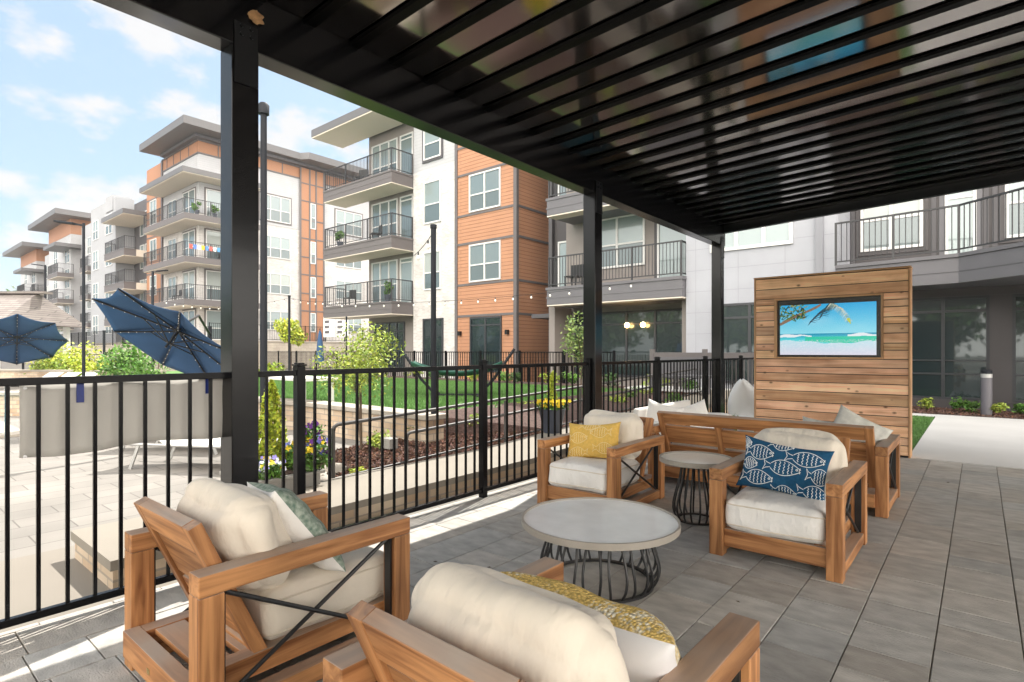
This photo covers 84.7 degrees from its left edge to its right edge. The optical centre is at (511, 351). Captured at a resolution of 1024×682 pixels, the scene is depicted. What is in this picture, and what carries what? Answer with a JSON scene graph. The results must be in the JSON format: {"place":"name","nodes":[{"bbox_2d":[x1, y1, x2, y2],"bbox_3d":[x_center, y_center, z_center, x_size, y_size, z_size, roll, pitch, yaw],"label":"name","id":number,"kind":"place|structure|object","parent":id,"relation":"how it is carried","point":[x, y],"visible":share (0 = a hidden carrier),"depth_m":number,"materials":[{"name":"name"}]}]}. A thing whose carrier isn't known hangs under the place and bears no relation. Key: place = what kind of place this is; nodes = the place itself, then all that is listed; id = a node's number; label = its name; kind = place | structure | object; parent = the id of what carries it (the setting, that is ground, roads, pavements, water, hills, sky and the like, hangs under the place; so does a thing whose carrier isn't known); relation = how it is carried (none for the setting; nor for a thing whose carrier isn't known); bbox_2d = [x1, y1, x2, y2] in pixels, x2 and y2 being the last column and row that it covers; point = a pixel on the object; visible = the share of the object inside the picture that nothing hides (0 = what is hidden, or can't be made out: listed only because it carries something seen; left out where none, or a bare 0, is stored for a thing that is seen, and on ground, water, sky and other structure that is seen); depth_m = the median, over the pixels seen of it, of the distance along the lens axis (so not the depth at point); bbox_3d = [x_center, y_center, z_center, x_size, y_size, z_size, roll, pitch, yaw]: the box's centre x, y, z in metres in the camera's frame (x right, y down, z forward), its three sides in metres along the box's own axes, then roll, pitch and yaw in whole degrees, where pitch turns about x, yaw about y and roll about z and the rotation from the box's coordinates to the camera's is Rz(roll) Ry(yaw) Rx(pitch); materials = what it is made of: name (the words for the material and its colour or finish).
{"place":"outdoors","nodes":[
{"label":"outdoors","id":0,"kind":"place"},
{"bbox_2d":[88,342,176,370],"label":"terrace fill","id":1,"kind":"object","parent":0,"point":[129,344],"visible":0.07,"depth_m":43.79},
{"bbox_2d":[91,195,146,342],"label":"apartment building","id":2,"kind":"structure","parent":1,"relation":"on","point":[118,244],"depth_m":52.23,"materials":[{"name":"grey paint"}]},
{"bbox_2d":[212,340,368,368],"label":"retaining wall","id":3,"kind":"structure","parent":1,"relation":"on","point":[310,346],"depth_m":45.06,"materials":[{"name":"stone"}]},
{"bbox_2d":[0,0,368,290],"label":"sky","id":4,"kind":"structure","parent":0,"point":[84,83],"materials":[{"name":"blue"}]},
{"bbox_2d":[139,114,368,341],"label":"apartment building","id":5,"kind":"structure","parent":0,"point":[185,173],"depth_m":45.85,"materials":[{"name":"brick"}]},
{"bbox_2d":[182,268,195,298],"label":"window","id":6,"kind":"structure","parent":5,"relation":"in","point":[188,276],"depth_m":42.57,"materials":[{"name":"grey glass"}]},
{"bbox_2d":[204,187,220,217],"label":"window","id":7,"kind":"structure","parent":5,"relation":"in","point":[210,194],"depth_m":42.24,"materials":[{"name":"grey glass"}]},
{"bbox_2d":[204,228,220,259],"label":"window","id":8,"kind":"structure","parent":5,"relation":"in","point":[211,236],"depth_m":42.29,"materials":[{"name":"grey glass"}]},
{"bbox_2d":[204,268,220,300],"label":"window","id":9,"kind":"structure","parent":5,"relation":"in","point":[212,277],"depth_m":42.34,"materials":[{"name":"grey glass"}]},
{"bbox_2d":[204,308,220,339],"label":"window","id":10,"kind":"structure","parent":5,"relation":"in","point":[212,316],"depth_m":42.34,"materials":[{"name":"grey"}]},
{"bbox_2d":[259,191,291,225],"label":"window","id":11,"kind":"structure","parent":5,"relation":"in","point":[279,208],"depth_m":46.33,"materials":[{"name":"grey glass"}]},
{"bbox_2d":[267,235,290,259],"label":"window","id":12,"kind":"structure","parent":5,"relation":"in","point":[277,247],"depth_m":46.33,"materials":[{"name":"grey glass"}]},
{"bbox_2d":[267,272,290,294],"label":"window","id":13,"kind":"structure","parent":5,"relation":"in","point":[276,283],"depth_m":46.33,"materials":[{"name":"grey glass"}]},
{"bbox_2d":[0,361,546,560],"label":"ground","id":14,"kind":"structure","parent":0,"point":[22,507],"depth_m":5.90,"materials":[{"name":"beige concrete"}]},
{"bbox_2d":[2,241,48,299],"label":"apartment building","id":15,"kind":"structure","parent":14,"relation":"on","point":[29,254],"depth_m":75.55,"materials":[{"name":"white paint"}]},
{"bbox_2d":[0,314,68,386],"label":"cantilever umbrella","id":16,"kind":"object","parent":14,"relation":"on","point":[23,339],"visible":0.95,"depth_m":21.73,"materials":[{"name":"blue fabric"}]},
{"bbox_2d":[0,291,86,357],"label":"pool pavilion","id":17,"kind":"structure","parent":14,"relation":"on","point":[34,305],"depth_m":26.08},
{"bbox_2d":[24,358,73,374],"bbox_3d":[-18.823,0.917,23.047,1.684,1.332,1.446,0,0,-13],"label":"shrub","id":18,"kind":"object","parent":14,"relation":"on","point":[44,366],"visible":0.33,"depth_m":22.69,"materials":[{"name":"green plant"}]},
{"bbox_2d":[28,208,90,345],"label":"apartment building","id":19,"kind":"structure","parent":14,"relation":"on","point":[64,249],"depth_m":64.31,"materials":[{"name":"white paint"}]},
{"bbox_2d":[27,340,101,369],"bbox_3d":[-18.890,0.483,23.814,2.060,2.090,2.630,0,0,3],"label":"shrub","id":20,"kind":"object","parent":14,"relation":"on","point":[73,359],"visible":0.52,"depth_m":23.80,"materials":[{"name":"yellow plant"}]},
{"bbox_2d":[53,220,85,375],"bbox_3d":[-15.301,-1.564,19.500,1.057,5.948,0.260,0,0,0],"label":"lamp post","id":21,"kind":"object","parent":14,"relation":"on","point":[83,299],"visible":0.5,"depth_m":19.46,"materials":[{"name":"black metal"}]},
{"bbox_2d":[0,369,165,377],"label":"stone wall","id":22,"kind":"structure","parent":14,"relation":"on","point":[11,373],"depth_m":22.34,"materials":[{"name":"stone"}]},
{"bbox_2d":[0,545,177,632],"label":"deck apron","id":23,"kind":"object","parent":14,"relation":"on","point":[22,584],"depth_m":3.38,"materials":[{"name":"beige concrete"}]},
{"bbox_2d":[25,345,163,370],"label":"retaining wall","id":24,"kind":"structure","parent":14,"relation":"on","point":[107,348],"depth_m":45.29,"materials":[{"name":"stone"}]},
{"bbox_2d":[61,330,126,345],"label":"metal fence","id":25,"kind":"object","parent":24,"relation":"on","point":[72,337],"visible":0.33,"depth_m":46.99,"materials":[{"name":"black metal"}]},
{"bbox_2d":[19,378,222,457],"bbox_3d":[-2.058,0.346,3.137,0.025,0.372,1.055,0,0,40],"label":"banner","id":26,"kind":"object","parent":14,"relation":"on","point":[53,422],"visible":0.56,"depth_m":3.02,"materials":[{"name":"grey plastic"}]},
{"bbox_2d":[94,340,154,375],"bbox_3d":[-13.171,0.492,19.018,2.086,1.904,1.685,0,0,40],"label":"shrub","id":27,"kind":"object","parent":14,"relation":"on","point":[121,361],"visible":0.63,"depth_m":18.70,"materials":[{"name":"green plant"}]},
{"bbox_2d":[119,356,170,374],"bbox_3d":[-11.046,0.769,16.951,1.612,1.294,1.456,0,0,-3],"label":"shrub","id":28,"kind":"object","parent":14,"relation":"on","point":[136,364],"visible":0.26,"depth_m":16.95,"materials":[{"name":"green plant"}]},
{"bbox_2d":[91,288,220,372],"bbox_3d":[-7.037,0.144,11.619,4.006,2.532,2.552,0,0,62],"label":"cantilever umbrella","id":29,"kind":"object","parent":14,"relation":"on","point":[176,340],"visible":0.91,"depth_m":11.29,"materials":[{"name":"blue fabric"}]},
{"bbox_2d":[128,438,277,468],"bbox_3d":[-3.806,1.096,6.900,1.900,0.642,0.656,0,0,10],"label":"sun lounger","id":30,"kind":"object","parent":14,"relation":"on","point":[197,443],"visible":0.3,"depth_m":6.70,"materials":[{"name":"grey"}]},
{"bbox_2d":[0,391,445,443],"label":"stone wall","id":31,"kind":"structure","parent":14,"relation":"on","point":[322,413],"depth_m":9.00,"materials":[{"name":"stone"}]},
{"bbox_2d":[259,102,268,432],"bbox_3d":[-4.245,-1.415,9.600,0.236,5.650,0.236,0,0,40],"label":"lamp post","id":32,"kind":"object","parent":14,"relation":"on","point":[263,110],"visible":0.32,"depth_m":9.55,"materials":[{"name":"black metal"}]},
{"bbox_2d":[219,468,324,489],"bbox_3d":[-2.167,1.240,5.085,0.660,0.340,0.660,0,0,40],"label":"planter box","id":33,"kind":"object","parent":14,"relation":"on","point":[277,482],"visible":0.23,"depth_m":4.91,"materials":[{"name":"grey concrete"}]},
{"bbox_2d":[259,455,286,479],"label":"pansies","id":34,"kind":"object","parent":33,"relation":"in","point":[274,466],"visible":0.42,"depth_m":4.79,"materials":[{"name":"multicoloured plant"}]},
{"bbox_2d":[259,379,288,469],"bbox_3d":[-2.189,0.695,5.138,0.396,0.891,0.395,0,0,40],"label":"arborvitae","id":35,"kind":"object","parent":33,"relation":"in","point":[274,430],"visible":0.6,"depth_m":5.08,"materials":[{"name":"green plant"}]},
{"bbox_2d":[281,435,332,471],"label":"pansies","id":36,"kind":"object","parent":33,"relation":"in","point":[322,452],"visible":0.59,"depth_m":5.08,"materials":[{"name":"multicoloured plant"}]},
{"bbox_2d":[273,317,307,369],"bbox_3d":[-14.393,-0.412,36.114,1.899,3.624,1.992,0,0,22],"label":"tree","id":37,"kind":"object","parent":14,"relation":"on","point":[297,334],"visible":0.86,"depth_m":35.95,"materials":[{"name":"green plant"}]},
{"bbox_2d":[71,390,729,571],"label":"walkway","id":38,"kind":"structure","parent":14,"relation":"on","point":[107,545],"depth_m":5.14,"materials":[{"name":"concrete"}]},
{"bbox_2d":[539,408,565,433],"bbox_3d":[0.568,0.980,7.950,0.400,0.340,0.400,0,0,40],"label":"planter pot","id":39,"kind":"object","parent":38,"relation":"on","point":[545,420],"visible":0.47,"depth_m":7.82,"materials":[{"name":"grey"}]},
{"bbox_2d":[75,402,727,588],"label":"curb","id":40,"kind":"structure","parent":14,"relation":"on","point":[107,577],"depth_m":4.71,"materials":[{"name":"concrete"}]},
{"bbox_2d":[311,107,548,381],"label":"apartment building","id":41,"kind":"structure","parent":14,"relation":"on","point":[487,216],"depth_m":26.07,"materials":[{"name":"orange"}]},
{"bbox_2d":[334,208,362,238],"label":"window","id":42,"kind":"structure","parent":41,"relation":"in","point":[341,217],"depth_m":51.39,"materials":[{"name":"grey glass"}]},
{"bbox_2d":[371,259,397,302],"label":"window","id":43,"kind":"structure","parent":41,"relation":"in","point":[388,269],"depth_m":29.32,"materials":[{"name":"grey glass"}]},
{"bbox_2d":[371,198,397,238],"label":"window","id":44,"kind":"structure","parent":41,"relation":"in","point":[388,206],"depth_m":29.16,"materials":[{"name":"grey"}]},
{"bbox_2d":[371,137,397,174],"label":"window","id":45,"kind":"structure","parent":41,"relation":"in","point":[393,142],"depth_m":29.18,"materials":[{"name":"grey glass"}]},
{"bbox_2d":[374,321,404,367],"bbox_3d":[-6.354,-0.325,29.008,2.500,2.350,0.058,0,0,40],"label":"window","id":46,"kind":"structure","parent":41,"relation":"in","point":[398,328],"depth_m":28.74,"materials":[{"name":"grey"}]},
{"bbox_2d":[400,256,412,301],"bbox_3d":[-5.278,-3.540,28.112,1.000,2.300,0.058,0,0,40],"label":"door","id":47,"kind":"structure","parent":41,"relation":"in","point":[406,264],"depth_m":28.13,"materials":[{"name":"grey glass"}]},
{"bbox_2d":[400,194,412,237],"bbox_3d":[-5.278,-6.650,28.112,1.000,2.300,0.058,0,0,40],"label":"door","id":48,"kind":"structure","parent":41,"relation":"in","point":[406,202],"depth_m":28.13,"materials":[{"name":"grey glass"}]},
{"bbox_2d":[400,131,413,174],"bbox_3d":[-5.278,-9.730,28.112,1.000,2.300,0.058,0,0,40],"label":"door","id":49,"kind":"structure","parent":41,"relation":"in","point":[406,140],"depth_m":28.13,"materials":[{"name":"grey glass"}]},
{"bbox_2d":[423,250,440,290],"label":"window","id":50,"kind":"structure","parent":41,"relation":"in","point":[426,255],"depth_m":26.62,"materials":[{"name":"grey glass"}]},
{"bbox_2d":[423,178,440,224],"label":"window","id":51,"kind":"structure","parent":41,"relation":"in","point":[431,189],"depth_m":26.49,"materials":[{"name":"grey glass"}]},
{"bbox_2d":[422,131,442,163],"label":"window","id":52,"kind":"structure","parent":41,"relation":"in","point":[432,146],"depth_m":26.54,"materials":[{"name":"grey glass"}]},
{"bbox_2d":[422,318,443,365],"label":"window","id":53,"kind":"structure","parent":41,"relation":"in","point":[426,323],"depth_m":26.58,"materials":[{"name":"grey"}]},
{"bbox_2d":[469,240,500,282],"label":"window","id":54,"kind":"structure","parent":41,"relation":"in","point":[484,258],"depth_m":24.35,"materials":[{"name":"grey glass"}]},
{"bbox_2d":[469,167,500,212],"bbox_3d":[-1.194,-6.985,24.383,1.850,1.670,0.058,0,0,40],"label":"window","id":55,"kind":"structure","parent":41,"relation":"in","point":[484,186],"depth_m":24.35,"materials":[{"name":"grey glass"}]},
{"bbox_2d":[470,316,501,371],"bbox_3d":[-1.155,-0.300,24.351,1.850,2.400,0.058,0,0,40],"label":"door","id":56,"kind":"structure","parent":41,"relation":"in","point":[485,332],"depth_m":24.32,"materials":[{"name":"grey"}]},
{"bbox_2d":[267,351,615,385],"bbox_3d":[-5.201,0.590,23.206,21.360,1.220,0.060,0,0,40],"label":"metal fence","id":57,"kind":"object","parent":14,"relation":"on","point":[273,356],"visible":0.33,"depth_m":20.44,"materials":[{"name":"black metal"}]},
{"bbox_2d":[317,390,681,476],"bbox_3d":[0.565,1.155,9.552,1.840,0.450,9.400,0,0,40],"label":"planting bed","id":58,"kind":"object","parent":14,"relation":"on","point":[495,420],"visible":0.09,"depth_m":8.98,"materials":[{"name":"brown plant"}]},
{"bbox_2d":[309,321,405,448],"bbox_3d":[-2.009,0.494,7.560,1.322,1.814,1.349,0,0,40],"label":"tree","id":59,"kind":"object","parent":58,"relation":"on","point":[361,355],"visible":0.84,"depth_m":7.40,"materials":[{"name":"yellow plant"}]},
{"bbox_2d":[430,224,436,413],"bbox_3d":[-1.118,-0.230,8.000,0.095,3.161,0.095,0,0,40],"label":"string light pole","id":60,"kind":"object","parent":58,"relation":"on","point":[433,227],"visible":0.88,"depth_m":7.97,"materials":[{"name":"black metal"}]},
{"bbox_2d":[308,389,696,476],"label":"bark mulch","id":61,"kind":"object","parent":58,"relation":"on","point":[349,461],"visible":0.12,"depth_m":7.35,"materials":[{"name":"brown wood"}]},
{"bbox_2d":[331,368,701,478],"bbox_3d":[1.337,0.869,9.072,0.036,1.043,9.588,0,0,40],"label":"handrail","id":62,"kind":"object","parent":58,"relation":"on","point":[334,427],"visible":0.46,"depth_m":6.76,"materials":[{"name":"grey metal"}]},
{"bbox_2d":[560,311,582,388],"bbox_3d":[1.325,0.165,10.775,0.844,1.870,0.758,0,0,-10],"label":"tree","id":63,"kind":"object","parent":58,"relation":"on","point":[578,341],"visible":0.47,"depth_m":10.74,"materials":[{"name":"green plant"}]},
{"bbox_2d":[651,357,711,393],"bbox_3d":[3.709,0.555,12.419,1.400,0.850,0.430,0,0,40],"label":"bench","id":64,"kind":"object","parent":58,"relation":"on","point":[670,358],"visible":0.14,"depth_m":12.47,"materials":[{"name":"wood"}]},
{"bbox_2d":[532,181,1023,410],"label":"clubhouse building","id":65,"kind":"structure","parent":14,"relation":"on","point":[961,254],"depth_m":14.86,"materials":[{"name":"grey paint"}]},
{"bbox_2d":[558,241,565,286],"bbox_3d":[2.206,-3.325,22.332,0.900,2.150,0.058,0,0,40],"label":"door","id":66,"kind":"structure","parent":65,"relation":"in","point":[561,245],"depth_m":22.53,"materials":[{"name":"grey glass"}]},
{"bbox_2d":[602,214,644,268],"bbox_3d":[3.698,-3.850,19.787,2.150,1.800,0.058,0,0,40],"label":"window","id":67,"kind":"structure","parent":65,"relation":"in","point":[627,230],"depth_m":19.63,"materials":[{"name":"grey glass"}]},
{"bbox_2d":[574,308,681,378],"bbox_3d":[3.986,-0.250,19.547,4.300,2.300,0.058,0,0,40],"label":"window","id":68,"kind":"structure","parent":65,"relation":"in","point":[662,331],"depth_m":19.29,"materials":[{"name":"grey"}]},
{"bbox_2d":[654,223,685,277],"bbox_3d":[5.292,-3.440,18.459,1.320,2.640,0.058,0,0,40],"label":"door","id":69,"kind":"structure","parent":65,"relation":"in","point":[661,233],"depth_m":18.57,"materials":[{"name":"grey glass"}]},
{"bbox_2d":[724,302,753,383],"bbox_3d":[6.585,-0.225,15.559,2.000,2.250,0.058,0,0,40],"label":"window","id":70,"kind":"structure","parent":65,"relation":"in","point":[738,317],"depth_m":15.73,"materials":[{"name":"grey"}]},
{"bbox_2d":[710,222,792,252],"bbox_3d":[6.585,-3.750,15.559,2.200,1.800,0.058,0,0,40],"label":"window","id":71,"kind":"structure","parent":65,"relation":"in","point":[780,234],"depth_m":15.39,"materials":[{"name":"grey glass"}]},
{"bbox_2d":[856,198,928,256],"bbox_3d":[10.048,-3.625,14.887,1.600,2.070,0.058,0,0,40],"label":"window","id":72,"kind":"structure","parent":65,"relation":"in","point":[921,204],"depth_m":14.83,"materials":[{"name":"grey glass"}]},
{"bbox_2d":[912,295,989,400],"bbox_3d":[10.146,-0.070,13.217,1.670,2.400,0.058,0,0,40],"label":"window","id":73,"kind":"structure","parent":65,"relation":"in","point":[943,328],"depth_m":13.14,"materials":[{"name":"grey"}]},
{"bbox_2d":[939,189,981,254],"bbox_3d":[11.154,-3.315,13.965,0.840,2.590,0.058,0,0,40],"label":"door","id":74,"kind":"structure","parent":65,"relation":"in","point":[962,197],"depth_m":13.97,"materials":[{"name":"grey glass"}]},
{"bbox_2d":[999,181,1023,243],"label":"window","id":75,"kind":"structure","parent":65,"relation":"in","point":[1002,188],"depth_m":13.37,"materials":[{"name":"grey"}]},
{"bbox_2d":[1012,293,1023,402],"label":"window","id":76,"kind":"structure","parent":65,"relation":"in","point":[1017,299],"depth_m":12.38,"materials":[{"name":"grey"}]},
{"bbox_2d":[912,406,1023,418],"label":"bark mulch","id":77,"kind":"object","parent":14,"relation":"on","point":[943,410],"visible":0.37,"depth_m":12.10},
{"bbox_2d":[980,370,992,415],"bbox_3d":[9.887,0.868,11.700,0.194,0.965,0.194,0,0,40],"label":"bollard light","id":78,"kind":"object","parent":77,"relation":"on","point":[986,376],"visible":0.88,"depth_m":11.63,"materials":[{"name":"grey metal"}]},
{"bbox_2d":[0,457,1023,681],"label":"patio floor","id":79,"kind":"structure","parent":0,"point":[694,596],"depth_m":3.17,"materials":[{"name":"grey tile"}]},
{"bbox_2d":[123,478,409,681],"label":"armchair","id":80,"kind":"object","parent":79,"relation":"on","point":[262,591],"visible":0.98,"depth_m":2.27,"materials":[{"name":"brown wood"}]},
{"bbox_2d":[247,482,345,571],"bbox_3d":[-0.984,0.785,2.538,0.460,0.484,0.163,-10,28,51],"label":"throw pillow","id":81,"kind":"object","parent":80,"relation":"on","point":[301,521],"visible":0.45,"depth_m":2.37,"materials":[{"name":"green fabric"}]},
{"bbox_2d":[0,355,753,629],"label":"metal fence","id":82,"kind":"object","parent":79,"relation":"on","point":[299,372],"visible":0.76,"depth_m":4.14,"materials":[{"name":"black metal"}]},
{"bbox_2d":[650,349,753,389],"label":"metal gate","id":83,"kind":"structure","parent":82,"relation":"attached to","point":[653,353],"depth_m":13.24,"materials":[{"name":"metal"}]},
{"bbox_2d":[323,557,759,681],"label":"armchair","id":84,"kind":"object","parent":79,"relation":"on","point":[467,623],"visible":0.96,"depth_m":1.29,"materials":[{"name":"beige fabric"}]},
{"bbox_2d":[501,571,681,681],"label":"throw pillow","id":85,"kind":"object","parent":84,"relation":"on","point":[648,647],"visible":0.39,"depth_m":1.39,"materials":[{"name":"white fabric"}]},
{"bbox_2d":[93,0,1023,485],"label":"pergola","id":86,"kind":"object","parent":79,"relation":"on","point":[711,122],"visible":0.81,"depth_m":4.60,"materials":[{"name":"black metal"}]},
{"bbox_2d":[521,497,680,602],"bbox_3d":[0.515,1.163,3.309,0.920,0.370,0.920,0,0,40],"label":"coffee table","id":87,"kind":"object","parent":79,"relation":"on","point":[599,524],"visible":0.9,"depth_m":3.19,"materials":[{"name":"concrete"}]},
{"bbox_2d":[537,409,664,503],"bbox_3d":[0.825,0.954,5.084,0.780,0.793,0.966,0,0,39],"label":"armchair","id":88,"kind":"object","parent":79,"relation":"on","point":[618,472],"visible":0.77,"depth_m":4.91,"materials":[{"name":"brown wood"}]},
{"bbox_2d":[567,422,620,458],"bbox_3d":[0.727,0.804,5.028,0.520,0.344,0.146,-6,-20,34],"label":"throw pillow","id":89,"kind":"object","parent":88,"relation":"on","point":[595,441],"visible":0.92,"depth_m":4.97,"materials":[{"name":"yellow fabric"}]},
{"bbox_2d":[634,400,734,458],"bbox_3d":[2.361,1.040,7.600,0.724,0.620,1.703,0,0,40],"label":"lounge sofa","id":90,"kind":"object","parent":79,"relation":"on","point":[641,412],"visible":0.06,"depth_m":7.83,"materials":[{"name":"white fabric"}]},
{"bbox_2d":[646,399,683,420],"bbox_3d":[1.924,0.890,7.183,0.460,0.484,0.163,14,-15,11],"label":"throw pillow","id":91,"kind":"object","parent":90,"relation":"on","point":[654,407],"visible":0.29,"depth_m":7.17,"materials":[{"name":"white fabric"}]},
{"bbox_2d":[659,451,731,525],"bbox_3d":[1.475,1.098,4.498,0.570,0.500,0.570,0,0,40],"label":"side table","id":92,"kind":"object","parent":79,"relation":"on","point":[692,460],"visible":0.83,"depth_m":4.45,"materials":[{"name":"beige concrete"}]},
{"bbox_2d":[648,411,899,517],"bbox_3d":[2.510,0.984,5.544,2.100,0.732,0.956,0,0,40],"label":"sofa","id":93,"kind":"object","parent":79,"relation":"on","point":[680,433],"visible":0.43,"depth_m":5.22,"materials":[{"name":"brown wood"}]},
{"bbox_2d":[833,404,893,445],"bbox_3d":[3.090,0.775,5.053,0.460,0.484,0.144,32,-20,26],"label":"throw pillow","id":94,"kind":"object","parent":93,"relation":"on","point":[845,415],"visible":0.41,"depth_m":5.06,"materials":[{"name":"grey fabric"}]},
{"bbox_2d":[709,428,866,583],"bbox_3d":[1.923,0.952,3.870,0.780,0.796,0.966,0,0,40],"label":"armchair","id":95,"kind":"object","parent":79,"relation":"on","point":[774,523],"visible":0.72,"depth_m":3.61,"materials":[{"name":"brown wood"}]},
{"bbox_2d":[736,435,834,500],"bbox_3d":[1.833,0.794,3.794,0.560,0.364,0.147,8,-12,38],"label":"throw pillow","id":96,"kind":"object","parent":95,"relation":"on","point":[788,470],"visible":1,"depth_m":3.74,"materials":[{"name":"blue fabric"}]},
{"bbox_2d":[754,266,912,457],"bbox_3d":[4.370,0.135,7.769,1.898,2.430,0.236,0,0,40],"label":"cedar screen","id":97,"kind":"object","parent":79,"relation":"on","point":[877,390],"visible":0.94,"depth_m":7.58,"materials":[{"name":"brown wood"}]},
{"bbox_2d":[777,295,880,356],"bbox_3d":[4.356,-0.327,7.759,1.266,0.803,0.092,0,0,40],"label":"television","id":98,"kind":"object","parent":97,"relation":"attached to","point":[839,327],"visible":1,"depth_m":7.69,"materials":[{"name":"black"}]},
{"bbox_2d":[736,415,934,448],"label":"short grass","id":99,"kind":"structure","parent":0,"point":[915,429],"depth_m":10.18,"materials":[{"name":"green plant"}]},
{"bbox_2d":[905,416,934,457],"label":"lawn","id":100,"kind":"structure","parent":0,"point":[917,441],"depth_m":9.73,"materials":[{"name":"green plant"}]},
{"bbox_2d":[727,379,753,431],"bbox_3d":[3.872,0.890,8.768,0.949,0.920,0.429,0,0,40],"label":"petal chair","id":101,"kind":"object","parent":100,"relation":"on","point":[741,400],"visible":0.29,"depth_m":8.83,"materials":[{"name":"white plastic"}]},
{"bbox_2d":[911,414,1023,468],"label":"path","id":102,"kind":"structure","parent":0,"point":[991,441],"depth_m":8.37,"materials":[{"name":"concrete"}]},
{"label":"terrace fill","id":103,"kind":"structure","parent":0,"visible":0},
{"bbox_2d":[166,371,620,410],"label":"lawn","id":104,"kind":"structure","parent":103,"relation":"on","point":[171,372],"depth_m":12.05,"materials":[{"name":"plant"}]},
{"bbox_2d":[402,348,514,396],"bbox_3d":[-1.123,0.441,11.800,2.400,1.016,1.000,0,0,0],"label":"hammock","id":105,"kind":"object","parent":104,"relation":"on","point":[451,372],"visible":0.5,"depth_m":11.77,"materials":[{"name":"black"}]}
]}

